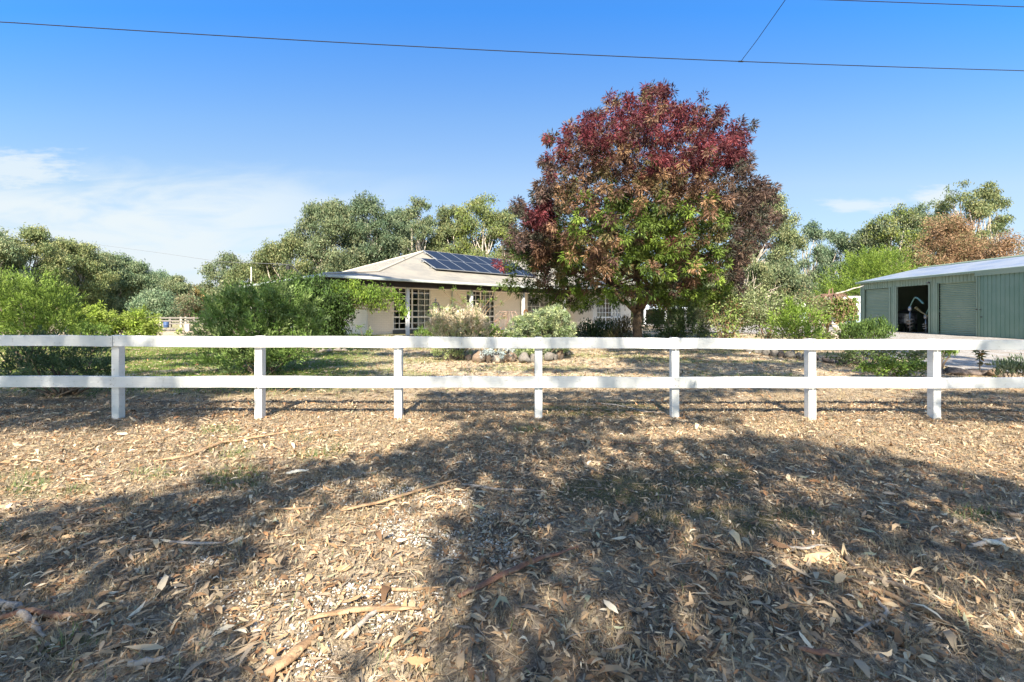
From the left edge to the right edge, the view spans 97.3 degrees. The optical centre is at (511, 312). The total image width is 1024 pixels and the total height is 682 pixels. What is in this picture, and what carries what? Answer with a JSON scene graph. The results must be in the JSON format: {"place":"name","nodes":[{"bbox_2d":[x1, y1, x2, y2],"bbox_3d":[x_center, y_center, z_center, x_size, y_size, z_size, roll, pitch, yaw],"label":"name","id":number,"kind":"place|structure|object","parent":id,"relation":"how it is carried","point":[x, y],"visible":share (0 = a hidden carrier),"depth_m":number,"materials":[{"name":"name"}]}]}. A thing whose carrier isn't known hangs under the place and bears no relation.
{"place":"outdoors","nodes":[
{"label":"outdoors","id":0,"kind":"place"},
{"bbox_2d":[0,317,1023,681],"bbox_3d":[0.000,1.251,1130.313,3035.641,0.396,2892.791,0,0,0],"label":"ground","id":1,"kind":"structure","parent":0,"point":[616,485],"depth_m":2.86,"materials":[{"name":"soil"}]},
{"bbox_2d":[0,227,41,301],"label":"gum tree","id":2,"kind":"object","parent":1,"relation":"on","point":[10,253],"visible":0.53,"depth_m":50.22,"materials":[{"name":"green plant"}]},
{"bbox_2d":[0,598,45,637],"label":"fallen branch","id":3,"kind":"object","parent":1,"relation":"on","point":[6,604],"visible":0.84,"depth_m":2.08,"materials":[{"name":"grey wood"}]},
{"bbox_2d":[0,607,85,620],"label":"fallen branch","id":4,"kind":"object","parent":3,"relation":"on","point":[50,614],"visible":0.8,"depth_m":2.09,"materials":[{"name":"brown wood"}]},
{"bbox_2d":[1,222,77,312],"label":"gum tree","id":5,"kind":"object","parent":1,"relation":"on","point":[38,241],"visible":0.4,"depth_m":53.83,"materials":[{"name":"green plant"}]},
{"bbox_2d":[0,264,94,367],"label":"shrub","id":6,"kind":"object","parent":1,"relation":"on","point":[13,303],"visible":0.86,"depth_m":11.28,"materials":[{"name":"green plant"}]},
{"bbox_2d":[0,325,131,399],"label":"dark shrub","id":7,"kind":"object","parent":1,"relation":"on","point":[53,360],"visible":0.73,"depth_m":7.57,"materials":[{"name":"green plant"}]},
{"bbox_2d":[30,235,122,314],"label":"gum tree","id":8,"kind":"object","parent":1,"relation":"on","point":[91,280],"visible":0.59,"depth_m":59.81,"materials":[{"name":"green plant"}]},
{"bbox_2d":[59,299,119,334],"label":"yellow shrub","id":9,"kind":"object","parent":1,"relation":"on","point":[101,317],"visible":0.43,"depth_m":17.93,"materials":[{"name":"green plant"}]},
{"bbox_2d":[69,320,113,347],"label":"dark shrub","id":10,"kind":"object","parent":1,"relation":"on","point":[104,331],"visible":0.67,"depth_m":15.92,"materials":[{"name":"green plant"}]},
{"bbox_2d":[67,250,144,312],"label":"gum tree","id":11,"kind":"object","parent":1,"relation":"on","point":[112,300],"visible":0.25,"depth_m":65.27,"materials":[{"name":"green plant"}]},
{"bbox_2d":[83,604,131,615],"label":"fallen branch","id":12,"kind":"object","parent":1,"relation":"on","point":[99,611],"visible":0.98,"depth_m":2.12,"materials":[{"name":"brown wood"}]},
{"bbox_2d":[97,251,164,314],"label":"gum tree","id":13,"kind":"object","parent":1,"relation":"on","point":[140,268],"visible":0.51,"depth_m":67.78,"materials":[{"name":"green plant"}]},
{"bbox_2d":[108,304,165,335],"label":"yellow shrub","id":14,"kind":"object","parent":1,"relation":"on","point":[141,323],"visible":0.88,"depth_m":18.82,"materials":[{"name":"green plant"}]},
{"bbox_2d":[126,655,165,667],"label":"fallen branch","id":15,"kind":"object","parent":1,"relation":"on","point":[147,660],"visible":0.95,"depth_m":1.80,"materials":[{"name":"grey wood"}]},
{"bbox_2d":[122,285,182,322],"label":"gum tree","id":16,"kind":"object","parent":1,"relation":"on","point":[156,301],"visible":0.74,"depth_m":56.51,"materials":[{"name":"green plant"}]},
{"bbox_2d":[150,317,199,326],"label":"paddock fence","id":17,"kind":"object","parent":1,"relation":"on","point":[170,320],"visible":0.3,"depth_m":42.88,"materials":[{"name":"grey wood"}]},
{"bbox_2d":[157,273,199,319],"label":"gum tree","id":18,"kind":"object","parent":1,"relation":"on","point":[176,284],"visible":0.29,"depth_m":79.48,"materials":[{"name":"green plant"}]},
{"bbox_2d":[171,291,202,324],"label":"bare tree","id":19,"kind":"object","parent":1,"relation":"on","point":[182,301],"visible":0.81,"depth_m":43.86,"materials":[{"name":"green plant"}]},
{"bbox_2d":[169,541,225,544],"bbox_3d":[-1.921,1.401,2.739,0.342,0.016,0.042,0,0,1],"label":"bark strip","id":20,"kind":"object","parent":1,"relation":"on","point":[193,543],"visible":0.99,"depth_m":2.73,"materials":[{"name":"grey wood"}]},
{"bbox_2d":[188,283,213,316],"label":"gum tree","id":21,"kind":"object","parent":1,"relation":"on","point":[196,290],"visible":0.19,"depth_m":83.79,"materials":[{"name":"green plant"}]},
{"bbox_2d":[195,250,241,302],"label":"gum tree","id":22,"kind":"object","parent":1,"relation":"on","point":[211,272],"visible":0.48,"depth_m":51.14,"materials":[{"name":"green plant"}]},
{"bbox_2d":[219,259,259,314],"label":"gum tree","id":23,"kind":"object","parent":1,"relation":"on","point":[239,270],"visible":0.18,"depth_m":48.81,"materials":[{"name":"green plant"}]},
{"bbox_2d":[153,423,341,461],"bbox_3d":[-2.832,1.396,5.000,0.305,0.033,1.881,0,0,38],"label":"bark strip","id":24,"kind":"object","parent":1,"relation":"on","point":[211,446],"visible":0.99,"depth_m":4.85,"materials":[{"name":"brown wood"}]},
{"bbox_2d":[179,275,330,375],"bbox_3d":[-5.739,0.412,10.108,3.361,2.531,2.005,0,0,0],"label":"bottlebrush shrub","id":25,"kind":"object","parent":1,"relation":"on","point":[257,322],"visible":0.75,"depth_m":9.89,"materials":[{"name":"green plant"}]},
{"bbox_2d":[247,233,315,292],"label":"gum tree","id":26,"kind":"object","parent":1,"relation":"on","point":[274,254],"visible":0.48,"depth_m":45.17,"materials":[{"name":"green plant"}]},
{"bbox_2d":[263,630,321,675],"bbox_3d":[-0.891,1.401,1.859,0.066,0.029,0.264,0,0,27],"label":"bark strip","id":27,"kind":"object","parent":1,"relation":"on","point":[287,658],"visible":0.99,"depth_m":1.82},
{"bbox_2d":[284,197,372,274],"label":"gum tree","id":28,"kind":"object","parent":1,"relation":"on","point":[330,220],"visible":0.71,"depth_m":46.56,"materials":[{"name":"green plant"}]},
{"bbox_2d":[307,605,419,620],"bbox_3d":[-0.691,1.401,2.116,0.510,0.021,0.070,0,0,-10],"label":"bark strip","id":29,"kind":"object","parent":1,"relation":"on","point":[360,609],"visible":1,"depth_m":2.11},
{"bbox_2d":[160,475,568,675],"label":"white pebbles","id":30,"kind":"object","parent":1,"relation":"on","point":[347,587],"visible":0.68,"depth_m":2.39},
{"bbox_2d":[342,601,389,639],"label":"fallen branch","id":31,"kind":"object","parent":1,"relation":"on","point":[368,616],"visible":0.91,"depth_m":2.03,"materials":[{"name":"grey wood"}]},
{"bbox_2d":[337,189,402,266],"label":"gum tree","id":32,"kind":"object","parent":1,"relation":"on","point":[364,206],"visible":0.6,"depth_m":48.80,"materials":[{"name":"green plant"}]},
{"bbox_2d":[371,206,414,259],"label":"gum tree","id":33,"kind":"object","parent":1,"relation":"on","point":[401,229],"visible":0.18,"depth_m":52.67,"materials":[{"name":"green plant"}]},
{"bbox_2d":[368,586,443,591],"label":"fallen branch","id":34,"kind":"object","parent":1,"relation":"on","point":[402,589],"visible":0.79,"depth_m":2.30,"materials":[{"name":"beige wood"}]},
{"bbox_2d":[340,473,475,510],"bbox_3d":[-0.742,1.402,3.541,1.180,0.022,0.063,0,0,-39],"label":"bark strip","id":35,"kind":"object","parent":1,"relation":"on","point":[389,498],"visible":0.97,"depth_m":3.42,"materials":[{"name":"brown wood"}]},
{"bbox_2d":[395,195,438,255],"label":"gum tree","id":36,"kind":"object","parent":1,"relation":"on","point":[422,233],"visible":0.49,"depth_m":49.48,"materials":[{"name":"green plant"}]},
{"bbox_2d":[244,250,651,336],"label":"house","id":37,"kind":"structure","parent":1,"relation":"on","point":[419,278],"depth_m":24.66,"materials":[{"name":"beige"}]},
{"bbox_2d":[256,270,359,335],"bbox_3d":[-7.663,-0.001,17.037,4.140,3.173,2.461,0,0,13],"label":"shrub","id":38,"kind":"object","parent":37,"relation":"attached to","point":[335,324],"visible":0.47,"depth_m":16.59,"materials":[{"name":"green plant"}]},
{"bbox_2d":[330,278,411,318],"bbox_3d":[-5.467,-0.516,16.939,3.299,1.614,1.170,0,0,10],"label":"climbing rambler","id":39,"kind":"object","parent":37,"relation":"attached to","point":[371,294],"visible":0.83,"depth_m":16.86,"materials":[{"name":"green plant"}]},
{"bbox_2d":[393,288,429,329],"bbox_3d":[-5.074,-0.220,22.746,2.170,2.120,0.162,0,0,-44],"label":"window","id":40,"kind":"structure","parent":37,"relation":"in","point":[420,293],"depth_m":23.06,"materials":[{"name":"white paint"}]},
{"bbox_2d":[466,291,494,326],"bbox_3d":[-1.849,-0.220,25.899,2.150,2.120,0.162,0,0,-44],"label":"window","id":41,"kind":"structure","parent":37,"relation":"in","point":[488,295],"depth_m":26.36,"materials":[{"name":"white paint"}]},
{"bbox_2d":[527,294,551,317],"bbox_3d":[1.777,-0.220,29.439,2.450,2.120,0.162,0,0,-44],"label":"window","id":42,"kind":"structure","parent":37,"relation":"in","point":[542,305],"depth_m":29.29,"materials":[{"name":"white paint"}]},
{"bbox_2d":[597,296,619,323],"bbox_3d":[6.304,-0.130,29.678,2.750,2.120,0.162,0,0,-44],"label":"window","id":43,"kind":"structure","parent":37,"relation":"in","point":[600,310],"depth_m":29.62,"materials":[{"name":"white paint"}]},
{"bbox_2d":[425,203,477,252],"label":"gum tree","id":44,"kind":"object","parent":1,"relation":"on","point":[439,239],"visible":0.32,"depth_m":51.02,"materials":[{"name":"green plant"}]},
{"bbox_2d":[430,348,472,360],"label":"plume shrub","id":45,"kind":"object","parent":1,"relation":"on","point":[457,353],"visible":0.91,"depth_m":12.11,"materials":[{"name":"green plant"}]},
{"bbox_2d":[424,301,493,357],"bbox_3d":[-1.519,0.501,12.677,1.833,1.689,1.660,0,0,-37],"label":"plume shrub","id":46,"kind":"object","parent":1,"relation":"on","point":[453,324],"visible":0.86,"depth_m":12.47,"materials":[{"name":"beige plant"}]},
{"bbox_2d":[442,192,506,258],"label":"gum tree","id":47,"kind":"object","parent":1,"relation":"on","point":[466,223],"visible":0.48,"depth_m":49.19,"materials":[{"name":"green plant"}]},
{"bbox_2d":[439,281,509,332],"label":"climbing rose","id":48,"kind":"object","parent":1,"relation":"on","point":[494,288],"visible":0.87,"depth_m":23.11,"materials":[{"name":"green plant"}]},
{"bbox_2d":[478,324,510,357],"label":"green shrub","id":49,"kind":"object","parent":1,"relation":"on","point":[496,329],"visible":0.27,"depth_m":12.75,"materials":[{"name":"green plant"}]},
{"bbox_2d":[0,333,1003,398],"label":"lawn grass","id":50,"kind":"structure","parent":1,"relation":"on","point":[155,356],"depth_m":11.56,"materials":[{"name":"green plant"}]},
{"bbox_2d":[492,204,528,260],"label":"gum tree","id":51,"kind":"object","parent":1,"relation":"on","point":[505,217],"visible":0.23,"depth_m":49.23,"materials":[{"name":"green plant"}]},
{"bbox_2d":[0,398,1023,681],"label":"bark chips","id":52,"kind":"object","parent":1,"relation":"on","point":[410,638],"visible":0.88,"depth_m":2.88,"materials":[{"name":"brown wood"}]},
{"bbox_2d":[0,335,1023,419],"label":"rail fence","id":53,"kind":"object","parent":1,"relation":"on","point":[118,382],"visible":0.87,"depth_m":5.96,"materials":[{"name":"white paint"}]},
{"bbox_2d":[0,406,1023,681],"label":"twigs","id":54,"kind":"object","parent":1,"relation":"on","point":[518,526],"visible":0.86,"depth_m":3.15,"materials":[{"name":"brown wood"}]},
{"bbox_2d":[0,347,1023,416],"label":"garden litter","id":55,"kind":"object","parent":1,"relation":"on","point":[450,374],"visible":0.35,"depth_m":8.28,"materials":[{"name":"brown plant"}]},
{"bbox_2d":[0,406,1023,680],"bbox_3d":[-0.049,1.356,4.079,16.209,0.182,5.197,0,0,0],"label":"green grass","id":56,"kind":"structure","parent":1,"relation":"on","point":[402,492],"depth_m":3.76,"materials":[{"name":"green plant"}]},
{"bbox_2d":[0,333,1023,413],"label":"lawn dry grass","id":57,"kind":"structure","parent":1,"relation":"on","point":[582,389],"depth_m":8.17,"materials":[{"name":"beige plant"}]},
{"bbox_2d":[0,407,1023,681],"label":"fallen leaves","id":58,"kind":"object","parent":1,"relation":"on","point":[818,559],"depth_m":2.67,"materials":[{"name":"brown plant"}]},
{"bbox_2d":[457,545,580,597],"bbox_3d":[0.058,1.404,2.486,0.831,0.022,0.071,0,0,-36],"label":"bark strip","id":59,"kind":"object","parent":1,"relation":"on","point":[497,576],"visible":0.98,"depth_m":2.43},
{"bbox_2d":[502,302,576,358],"bbox_3d":[0.762,0.526,12.582,2.125,1.649,1.370,0,0,0],"label":"dome shrub","id":60,"kind":"object","parent":1,"relation":"on","point":[550,323],"visible":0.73,"depth_m":12.30,"materials":[{"name":"green plant"}]},
{"bbox_2d":[571,315,620,336],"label":"dark green shrub","id":61,"kind":"object","parent":1,"relation":"on","point":[589,331],"visible":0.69,"depth_m":19.82,"materials":[{"name":"green plant"}]},
{"bbox_2d":[383,409,826,542],"bbox_3d":[0.775,1.414,4.822,3.381,0.056,3.893,0,0,7],"label":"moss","id":62,"kind":"object","parent":1,"relation":"on","point":[662,490],"visible":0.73,"depth_m":3.57,"materials":[{"name":"green plant"}]},
{"bbox_2d":[602,313,632,336],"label":"shrub","id":63,"kind":"object","parent":1,"relation":"on","point":[625,331],"visible":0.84,"depth_m":18.38,"materials":[{"name":"green plant"}]},
{"bbox_2d":[491,79,787,337],"bbox_3d":[5.270,-4.096,17.326,12.225,10.778,9.387,0,0,-28],"label":"ash tree","id":64,"kind":"object","parent":1,"relation":"on","point":[668,212],"visible":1,"depth_m":14.18,"materials":[{"name":"red plant"}]},
{"bbox_2d":[641,294,714,337],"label":"arching shrub","id":65,"kind":"object","parent":1,"relation":"on","point":[678,326],"visible":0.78,"depth_m":18.23,"materials":[{"name":"green plant"}]},
{"bbox_2d":[685,308,714,337],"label":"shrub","id":66,"kind":"object","parent":1,"relation":"on","point":[708,329],"visible":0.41,"depth_m":18.92,"materials":[{"name":"green plant"}]},
{"bbox_2d":[701,288,761,338],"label":"rose bush","id":67,"kind":"object","parent":1,"relation":"on","point":[718,317],"visible":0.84,"depth_m":15.87,"materials":[{"name":"green plant"}]},
{"bbox_2d":[706,254,783,324],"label":"gum tree","id":68,"kind":"object","parent":1,"relation":"on","point":[759,269],"visible":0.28,"depth_m":41.42,"materials":[{"name":"green plant"}]},
{"bbox_2d":[724,191,810,323],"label":"gum tree","id":69,"kind":"object","parent":1,"relation":"on","point":[787,239],"visible":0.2,"depth_m":44.04,"materials":[{"name":"green plant"}]},
{"bbox_2d":[740,285,803,338],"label":"rose bush","id":70,"kind":"object","parent":1,"relation":"on","point":[763,317],"visible":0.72,"depth_m":15.46,"materials":[{"name":"green plant"}]},
{"bbox_2d":[746,255,815,322],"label":"gum tree","id":71,"kind":"object","parent":1,"relation":"on","point":[793,279],"visible":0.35,"depth_m":43.29,"materials":[{"name":"green plant"}]},
{"bbox_2d":[760,295,834,350],"bbox_3d":[8.863,0.356,14.016,2.224,1.812,1.723,0,0,0],"label":"fresh green shrub","id":72,"kind":"object","parent":1,"relation":"on","point":[790,328],"visible":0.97,"depth_m":13.85,"materials":[{"name":"green plant"}]},
{"bbox_2d":[773,284,835,338],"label":"arching rose","id":73,"kind":"object","parent":1,"relation":"on","point":[804,298],"visible":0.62,"depth_m":15.76,"materials":[{"name":"green plant"}]},
{"bbox_2d":[795,219,835,296],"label":"gum tree","id":74,"kind":"object","parent":1,"relation":"on","point":[819,254],"visible":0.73,"depth_m":51.29,"materials":[{"name":"green plant"}]},
{"bbox_2d":[797,646,840,656],"bbox_3d":[1.261,1.391,1.846,0.156,0.022,0.042,0,0,10],"label":"bark strip","id":75,"kind":"object","parent":1,"relation":"on","point":[821,651],"visible":1,"depth_m":1.84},
{"bbox_2d":[805,326,841,339],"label":"bed plant","id":76,"kind":"object","parent":1,"relation":"on","point":[829,335],"visible":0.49,"depth_m":16.96,"materials":[{"name":"green plant"}]},
{"bbox_2d":[806,288,859,332],"bbox_3d":[14.530,0.079,20.525,2.132,2.394,2.128,0,0,36],"label":"weeping tree","id":77,"kind":"object","parent":1,"relation":"on","point":[845,309],"visible":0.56,"depth_m":19.82,"materials":[{"name":"plant"}]},
{"bbox_2d":[817,228,856,293],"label":"gum tree","id":78,"kind":"object","parent":1,"relation":"on","point":[835,239],"visible":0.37,"depth_m":53.37,"materials":[{"name":"green plant"}]},
{"bbox_2d":[832,314,898,338],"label":"garden hedge","id":79,"kind":"object","parent":1,"relation":"on","point":[867,328],"visible":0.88,"depth_m":16.39,"materials":[{"name":"green plant"}]},
{"bbox_2d":[839,222,896,278],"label":"gum tree","id":80,"kind":"object","parent":1,"relation":"on","point":[857,239],"visible":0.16,"depth_m":51.53,"materials":[{"name":"green plant"}]},
{"bbox_2d":[808,243,929,323],"bbox_3d":[29.176,-2.172,36.895,8.892,7.551,6.940,0,0,0],"label":"feathery tree","id":81,"kind":"object","parent":1,"relation":"on","point":[875,263],"visible":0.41,"depth_m":36.29,"materials":[{"name":"green plant"}]},
{"bbox_2d":[853,597,889,633],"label":"fallen branch","id":82,"kind":"object","parent":1,"relation":"on","point":[885,608],"visible":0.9,"depth_m":2.07,"materials":[{"name":"grey wood"}]},
{"bbox_2d":[824,337,926,367],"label":"bed shrub","id":83,"kind":"object","parent":1,"relation":"on","point":[852,354],"visible":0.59,"depth_m":11.07,"materials":[{"name":"green plant"}]},
{"bbox_2d":[852,353,926,376],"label":"trailing groundcover","id":84,"kind":"object","parent":1,"relation":"on","point":[889,365],"visible":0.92,"depth_m":9.52,"materials":[{"name":"green plant"}]},
{"bbox_2d":[844,554,936,599],"bbox_3d":[1.960,1.415,2.403,0.138,0.040,0.438,0,0,-21],"label":"fallen branch","id":85,"kind":"object","parent":1,"relation":"on","point":[896,584],"visible":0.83,"depth_m":2.35,"materials":[{"name":"brown wood"}]},
{"bbox_2d":[836,572,951,624],"bbox_3d":[1.877,1.407,2.238,0.037,0.034,0.468,0,0,-30],"label":"fallen branch","id":86,"kind":"object","parent":1,"relation":"on","point":[901,600],"visible":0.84,"depth_m":2.19,"materials":[{"name":"wood"}]},
{"bbox_2d":[854,199,939,275],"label":"gum tree","id":87,"kind":"object","parent":1,"relation":"on","point":[903,220],"visible":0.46,"depth_m":49.23,"materials":[{"name":"green plant"}]},
{"bbox_2d":[903,250,947,269],"bbox_3d":[36.449,-2.072,39.969,4.642,6.951,3.649,0,0,10],"label":"brown tree","id":88,"kind":"object","parent":1,"relation":"on","point":[918,261],"visible":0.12,"depth_m":39.67,"materials":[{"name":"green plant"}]},
{"bbox_2d":[906,198,946,264],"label":"gum tree","id":89,"kind":"object","parent":1,"relation":"on","point":[921,207],"visible":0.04,"depth_m":55.32,"materials":[{"name":"green plant"}]},
{"bbox_2d":[855,254,1023,338],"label":"farm shed","id":90,"kind":"structure","parent":1,"relation":"on","point":[981,298],"depth_m":22.81,"materials":[{"name":"green metal"}]},
{"bbox_2d":[866,288,888,330],"bbox_3d":[22.765,-0.140,28.043,0.070,2.660,2.130,0,0,5],"label":"roller door","id":91,"kind":"structure","parent":90,"relation":"in","point":[877,300],"depth_m":28.08,"materials":[{"name":"green metal"}]},
{"bbox_2d":[898,309,916,331],"bbox_3d":[23.768,0.500,27.114,1.040,1.380,1.040,0,0,5],"label":"steel drum","id":92,"kind":"object","parent":90,"relation":"in","point":[903,318],"visible":0.79,"depth_m":26.82,"materials":[{"name":"grey metal"}]},
{"bbox_2d":[940,281,975,335],"bbox_3d":[22.318,-0.160,22.486,0.080,2.700,2.220,0,0,5],"label":"roller door","id":93,"kind":"structure","parent":90,"relation":"in","point":[958,299],"depth_m":22.54,"materials":[{"name":"green metal"}]},
{"bbox_2d":[975,272,1023,338],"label":"sliding door","id":94,"kind":"structure","parent":90,"relation":"in","point":[999,309],"depth_m":20.19,"materials":[{"name":"green metal"}]},
{"bbox_2d":[925,350,959,367],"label":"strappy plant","id":95,"kind":"object","parent":1,"relation":"on","point":[949,353],"visible":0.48,"depth_m":10.41,"materials":[{"name":"green plant"}]},
{"bbox_2d":[903,208,996,266],"bbox_3d":[39.013,-3.980,40.005,8.004,10.792,7.092,0,0,0],"label":"brown tree","id":96,"kind":"object","parent":1,"relation":"on","point":[958,245],"visible":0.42,"depth_m":39.40,"materials":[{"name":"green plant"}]},
{"bbox_2d":[944,367,968,375],"bbox_3d":[9.957,1.331,10.105,0.417,0.209,0.391,0,0,0],"label":"rock","id":97,"kind":"object","parent":1,"relation":"on","point":[956,371],"visible":0.92,"depth_m":10.00,"materials":[{"name":"grey stone"}]},
{"bbox_2d":[928,179,994,259],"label":"gum tree","id":98,"kind":"object","parent":1,"relation":"on","point":[973,205],"visible":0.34,"depth_m":47.24,"materials":[{"name":"green plant"}]},
{"bbox_2d":[963,181,1014,255],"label":"gum tree","id":99,"kind":"object","parent":1,"relation":"on","point":[992,197],"visible":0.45,"depth_m":49.16,"materials":[{"name":"green plant"}]},
{"bbox_2d":[967,536,1019,548],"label":"fallen branch","id":100,"kind":"object","parent":1,"relation":"on","point":[981,543],"visible":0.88,"depth_m":2.73,"materials":[{"name":"grey wood"}]},
{"bbox_2d":[969,228,1023,260],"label":"brown tree","id":101,"kind":"object","parent":1,"relation":"on","point":[1007,244],"visible":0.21,"depth_m":35.66,"materials":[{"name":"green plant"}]},
{"bbox_2d":[983,507,1023,517],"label":"fallen branch","id":102,"kind":"object","parent":1,"relation":"on","point":[1011,514],"visible":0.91,"depth_m":3.16,"materials":[{"name":"brown wood"}]},
{"bbox_2d":[989,352,1023,376],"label":"lavender plant","id":103,"kind":"object","parent":1,"relation":"on","point":[1011,366],"visible":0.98,"depth_m":9.01,"materials":[{"name":"green plant"}]},
{"bbox_2d":[0,21,1023,70],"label":"overhead cable","id":104,"kind":"object","parent":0,"point":[493,50],"visible":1,"depth_m":8.68,"materials":[{"name":"black metal"}]},
{"bbox_2d":[0,0,1023,286],"label":"sky","id":105,"kind":"structure","parent":0,"point":[188,145],"materials":[{"name":"blue"}]},
{"bbox_2d":[663,324,1023,372],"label":"driveway","id":106,"kind":"structure","parent":0,"point":[964,359],"depth_m":13.97,"materials":[{"name":"grey gravel"}]},
{"bbox_2d":[835,0,1023,6],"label":"cable","id":107,"kind":"object","parent":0,"point":[929,3],"visible":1,"depth_m":8.51,"materials":[{"name":"black metal"}]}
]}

